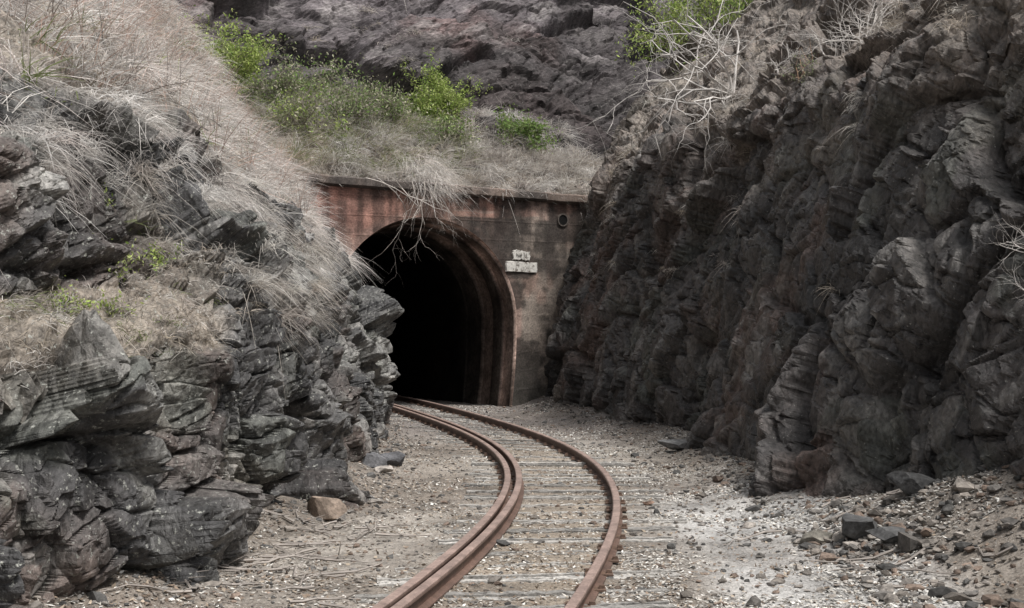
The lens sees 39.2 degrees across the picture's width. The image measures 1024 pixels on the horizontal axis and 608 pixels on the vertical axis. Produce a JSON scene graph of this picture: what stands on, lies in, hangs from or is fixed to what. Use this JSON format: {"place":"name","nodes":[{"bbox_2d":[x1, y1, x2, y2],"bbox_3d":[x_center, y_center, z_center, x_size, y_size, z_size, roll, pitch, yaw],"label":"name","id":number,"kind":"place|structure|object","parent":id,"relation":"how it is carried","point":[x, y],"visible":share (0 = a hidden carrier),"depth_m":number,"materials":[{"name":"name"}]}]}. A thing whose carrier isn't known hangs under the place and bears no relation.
{"place":"outdoors","nodes":[
{"label":"outdoors","id":0,"kind":"place"},
{"bbox_2d":[171,0,736,193],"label":"hillside","id":1,"kind":"structure","parent":0,"point":[557,61],"depth_m":37.91,"materials":[{"name":"green plant"}]},
{"bbox_2d":[178,5,281,102],"bbox_3d":[-6.313,-5.232,31.709,2.500,2.294,3.638,0,-1,-15],"label":"green shrub","id":2,"kind":"object","parent":1,"relation":"on","point":[232,52],"visible":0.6,"depth_m":31.00,"materials":[{"name":"green plant"}]},
{"bbox_2d":[272,128,315,166],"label":"dead shrub","id":3,"kind":"object","parent":1,"relation":"on","point":[293,143],"visible":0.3,"depth_m":30.31,"materials":[{"name":"beige plant"}]},
{"bbox_2d":[241,36,348,106],"bbox_3d":[-5.136,-4.996,33.381,2.446,2.454,2.424,0,-1,-17],"label":"green shrub","id":4,"kind":"object","parent":1,"relation":"on","point":[291,78],"visible":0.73,"depth_m":32.95,"materials":[{"name":"green plant"}]},
{"bbox_2d":[262,72,353,146],"bbox_3d":[-4.472,-4.237,31.595,2.298,1.858,2.127,0,-1,0],"label":"green shrub","id":5,"kind":"object","parent":1,"relation":"on","point":[289,111],"visible":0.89,"depth_m":31.45,"materials":[{"name":"green plant"}]},
{"bbox_2d":[304,48,392,104],"bbox_3d":[-4.026,-5.011,34.180,2.542,2.200,2.118,0,-1,0],"label":"green shrub","id":6,"kind":"object","parent":1,"relation":"on","point":[341,81],"visible":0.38,"depth_m":33.90,"materials":[{"name":"green plant"}]},
{"bbox_2d":[315,70,397,132],"bbox_3d":[-3.574,-4.525,32.807,1.995,1.532,2.009,0,-1,0],"label":"green shrub","id":7,"kind":"object","parent":1,"relation":"on","point":[360,106],"visible":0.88,"depth_m":32.53,"materials":[{"name":"green plant"}]},
{"bbox_2d":[350,119,413,154],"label":"dead shrub","id":8,"kind":"object","parent":1,"relation":"on","point":[386,135],"visible":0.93,"depth_m":31.89,"materials":[{"name":"beige plant"}]},
{"bbox_2d":[351,68,429,126],"bbox_3d":[-2.908,-4.663,33.377,2.047,1.757,1.606,0,-1,0],"label":"green shrub","id":9,"kind":"object","parent":1,"relation":"on","point":[392,108],"visible":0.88,"depth_m":33.34,"materials":[{"name":"green plant"}]},
{"bbox_2d":[400,47,491,126],"bbox_3d":[-1.688,-5.141,35.398,2.363,2.298,2.120,0,-1,-12],"label":"green shrub","id":10,"kind":"object","parent":1,"relation":"on","point":[437,98],"visible":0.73,"depth_m":34.98,"materials":[{"name":"green plant"}]},
{"bbox_2d":[424,100,486,155],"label":"green shrub","id":11,"kind":"object","parent":1,"relation":"on","point":[453,128],"visible":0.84,"depth_m":33.33,"materials":[{"name":"green plant"}]},
{"bbox_2d":[429,125,486,165],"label":"dead shrub","id":12,"kind":"object","parent":1,"relation":"on","point":[464,147],"visible":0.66,"depth_m":32.98,"materials":[{"name":"beige plant"}]},
{"bbox_2d":[469,114,528,173],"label":"dead shrub","id":13,"kind":"object","parent":1,"relation":"on","point":[497,156],"visible":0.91,"depth_m":33.18,"materials":[{"name":"beige plant"}]},
{"bbox_2d":[0,0,1022,399],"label":"dry grass","id":14,"kind":"structure","parent":1,"relation":"on","point":[228,118],"depth_m":17.07,"materials":[{"name":"beige plant"}]},
{"bbox_2d":[481,94,544,138],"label":"dead shrub","id":15,"kind":"object","parent":1,"relation":"on","point":[509,116],"visible":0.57,"depth_m":34.82,"materials":[{"name":"plant"}]},
{"bbox_2d":[486,102,561,156],"bbox_3d":[0.309,-4.048,34.591,1.858,1.569,1.379,0,-1,0],"label":"green shrub","id":16,"kind":"object","parent":1,"relation":"on","point":[524,127],"visible":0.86,"depth_m":34.49,"materials":[{"name":"green plant"}]},
{"bbox_2d":[509,142,581,184],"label":"dead shrub","id":17,"kind":"object","parent":1,"relation":"on","point":[556,164],"visible":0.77,"depth_m":33.79,"materials":[{"name":"beige plant"}]},
{"bbox_2d":[544,135,604,178],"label":"dead shrub","id":18,"kind":"object","parent":1,"relation":"on","point":[572,160],"visible":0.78,"depth_m":34.47,"materials":[{"name":"beige plant"}]},
{"bbox_2d":[25,395,1023,607],"bbox_3d":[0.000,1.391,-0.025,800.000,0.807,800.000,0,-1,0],"label":"ground","id":19,"kind":"structure","parent":0,"point":[1007,573],"depth_m":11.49,"materials":[{"name":"grey gravel"}]},
{"bbox_2d":[0,0,403,607],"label":"rock cutting","id":20,"kind":"object","parent":19,"relation":"on","point":[114,457],"visible":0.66,"depth_m":10.99,"materials":[{"name":"grey stone"}]},
{"bbox_2d":[49,275,99,315],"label":"weed","id":21,"kind":"object","parent":20,"relation":"on","point":[77,301],"visible":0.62,"depth_m":10.16,"materials":[{"name":"green plant"}]},
{"bbox_2d":[102,182,115,210],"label":"weed","id":22,"kind":"object","parent":20,"relation":"on","point":[107,200],"visible":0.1,"depth_m":11.92,"materials":[{"name":"green plant"}]},
{"bbox_2d":[89,287,149,318],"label":"weed","id":23,"kind":"object","parent":20,"relation":"on","point":[112,308],"visible":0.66,"depth_m":10.60,"materials":[{"name":"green plant"}]},
{"bbox_2d":[92,233,157,285],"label":"weed","id":24,"kind":"object","parent":20,"relation":"on","point":[123,268],"visible":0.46,"depth_m":11.30,"materials":[{"name":"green plant"}]},
{"bbox_2d":[122,2,172,62],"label":"dead shrub","id":25,"kind":"object","parent":20,"relation":"on","point":[153,42],"visible":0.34,"depth_m":17.86,"materials":[{"name":"beige plant"}]},
{"bbox_2d":[141,242,183,269],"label":"weed","id":26,"kind":"object","parent":20,"relation":"on","point":[157,257],"visible":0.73,"depth_m":12.02,"materials":[{"name":"green plant"}]},
{"bbox_2d":[167,18,203,68],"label":"dead shrub","id":27,"kind":"object","parent":20,"relation":"on","point":[180,43],"visible":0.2,"depth_m":24.07,"materials":[{"name":"beige plant"}]},
{"bbox_2d":[177,59,235,113],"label":"dead shrub","id":28,"kind":"object","parent":20,"relation":"on","point":[213,96],"visible":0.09,"depth_m":22.05,"materials":[{"name":"beige plant"}]},
{"bbox_2d":[188,37,249,98],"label":"dead shrub","id":29,"kind":"object","parent":20,"relation":"on","point":[217,68],"visible":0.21,"depth_m":25.86,"materials":[{"name":"beige plant"}]},
{"bbox_2d":[307,496,346,520],"bbox_3d":[-1.690,1.897,13.146,0.348,0.280,0.240,-1,-1,41],"label":"boulder","id":30,"kind":"object","parent":19,"relation":"on","point":[328,508],"visible":0.77,"depth_m":13.07,"materials":[{"name":"stone"}]},
{"bbox_2d":[363,452,387,466],"bbox_3d":[-1.707,1.908,17.566,0.410,0.221,0.271,0,-1,0],"label":"boulder","id":31,"kind":"object","parent":19,"relation":"on","point":[372,459],"visible":0.65,"depth_m":17.47,"materials":[{"name":"stone"}]},
{"bbox_2d":[374,465,392,472],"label":"boulder","id":32,"kind":"object","parent":19,"relation":"on","point":[383,469],"visible":0.95,"depth_m":17.12,"materials":[{"name":"stone"}]},
{"bbox_2d":[380,451,405,466],"bbox_3d":[-1.565,1.984,18.137,0.423,0.233,0.255,1,-1,-32],"label":"boulder","id":33,"kind":"object","parent":19,"relation":"on","point":[395,458],"visible":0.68,"depth_m":18.10,"materials":[{"name":"stone"}]},
{"bbox_2d":[298,173,587,406],"bbox_3d":[-11.206,0.079,39.637,29.683,5.348,11.034,-1,-1,38],"label":"tunnel portal","id":34,"kind":"object","parent":19,"relation":"on","point":[475,321],"visible":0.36,"depth_m":32.99,"materials":[{"name":"concrete"}]},
{"bbox_2d":[366,154,468,277],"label":"hanging twigs","id":35,"kind":"object","parent":34,"relation":"hanging from","point":[381,181],"visible":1,"depth_m":30.79,"materials":[{"name":"beige plant"}]},
{"bbox_2d":[355,395,686,607],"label":"railway track","id":36,"kind":"structure","parent":19,"relation":"on","point":[435,581],"depth_m":12.49,"materials":[{"name":"metal"}]},
{"bbox_2d":[642,501,654,505],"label":"boulder","id":37,"kind":"object","parent":19,"relation":"on","point":[648,503],"visible":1,"depth_m":14.25,"materials":[{"name":"stone"}]},
{"bbox_2d":[657,439,686,449],"bbox_3d":[2.261,1.918,19.546,0.556,0.152,0.244,0,-1,0],"label":"boulder","id":38,"kind":"object","parent":19,"relation":"on","point":[674,444],"visible":0.78,"depth_m":19.53,"materials":[{"name":"stone"}]},
{"bbox_2d":[544,0,1023,497],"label":"rock cutting","id":39,"kind":"object","parent":19,"relation":"on","point":[903,351],"visible":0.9,"depth_m":15.42,"materials":[{"name":"grey stone"}]},
{"bbox_2d":[547,0,798,178],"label":"dead tree","id":40,"kind":"object","parent":39,"relation":"on","point":[708,75],"visible":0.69,"depth_m":24.95,"materials":[{"name":"grey wood"}]},
{"bbox_2d":[614,0,743,76],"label":"green tree","id":41,"kind":"object","parent":39,"relation":"on","point":[674,13],"visible":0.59,"depth_m":35.68,"materials":[{"name":"green plant"}]},
{"bbox_2d":[678,0,752,52],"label":"shrub","id":42,"kind":"object","parent":39,"relation":"on","point":[715,7],"visible":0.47,"depth_m":31.88,"materials":[{"name":"green plant"}]},
{"bbox_2d":[711,65,753,107],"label":"dead shrub","id":43,"kind":"object","parent":39,"relation":"on","point":[721,90],"visible":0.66,"depth_m":24.53,"materials":[{"name":"beige plant"}]},
{"bbox_2d":[754,19,811,72],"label":"dead shrub","id":44,"kind":"object","parent":39,"relation":"on","point":[776,66],"visible":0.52,"depth_m":22.38,"materials":[{"name":"beige plant"}]},
{"bbox_2d":[775,48,821,82],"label":"weed","id":45,"kind":"object","parent":39,"relation":"on","point":[805,73],"visible":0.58,"depth_m":19.44,"materials":[{"name":"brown plant"}]},
{"bbox_2d":[792,39,812,79],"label":"dry stalks","id":46,"kind":"object","parent":39,"relation":"on","point":[804,60],"visible":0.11,"depth_m":20.44,"materials":[{"name":"beige plant"}]},
{"bbox_2d":[777,0,864,60],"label":"dead shrub","id":47,"kind":"object","parent":39,"relation":"on","point":[833,34],"visible":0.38,"depth_m":20.48,"materials":[{"name":"grey plant"}]},
{"bbox_2d":[787,0,904,63],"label":"dead shrub","id":48,"kind":"object","parent":39,"relation":"on","point":[879,18],"visible":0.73,"depth_m":18.30,"materials":[{"name":"grey plant"}]},
{"bbox_2d":[988,207,1023,269],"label":"dead shrub","id":49,"kind":"object","parent":39,"relation":"on","point":[1011,239],"visible":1,"depth_m":11.09,"materials":[{"name":"grey plant"}]},
{"bbox_2d":[995,264,1023,300],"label":"dead shrub","id":50,"kind":"object","parent":39,"relation":"on","point":[1012,279],"visible":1,"depth_m":10.82,"materials":[{"name":"grey plant"}]},
{"bbox_2d":[800,530,833,543],"bbox_3d":[2.442,1.897,11.567,0.246,0.154,0.210,-1,-1,33],"label":"boulder","id":51,"kind":"object","parent":19,"relation":"on","point":[814,535],"visible":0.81,"depth_m":11.52,"materials":[{"name":"stone"}]},
{"bbox_2d":[842,512,876,539],"bbox_3d":[2.727,1.760,11.260,0.276,0.226,0.252,0,-1,24],"label":"boulder","id":52,"kind":"object","parent":19,"relation":"on","point":[855,527],"visible":0.84,"depth_m":11.18,"materials":[{"name":"stone"}]},
{"bbox_2d":[866,526,906,542],"bbox_3d":[2.853,1.756,10.855,0.346,0.139,0.225,0,-1,0],"label":"boulder","id":53,"kind":"object","parent":19,"relation":"on","point":[888,534],"visible":0.77,"depth_m":10.82,"materials":[{"name":"stone"}]},
{"bbox_2d":[787,464,1023,607],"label":"rubble","id":54,"kind":"object","parent":19,"relation":"on","point":[907,542],"visible":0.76,"depth_m":10.51,"materials":[{"name":"stone"}]},
{"bbox_2d":[886,471,935,496],"bbox_3d":[3.250,1.488,11.680,0.371,0.270,0.303,-1,-1,39],"label":"boulder","id":55,"kind":"object","parent":19,"relation":"on","point":[908,484],"visible":0.7,"depth_m":11.57,"materials":[{"name":"stone"}]},
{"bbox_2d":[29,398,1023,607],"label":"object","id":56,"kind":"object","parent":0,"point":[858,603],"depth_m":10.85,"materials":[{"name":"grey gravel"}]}
]}

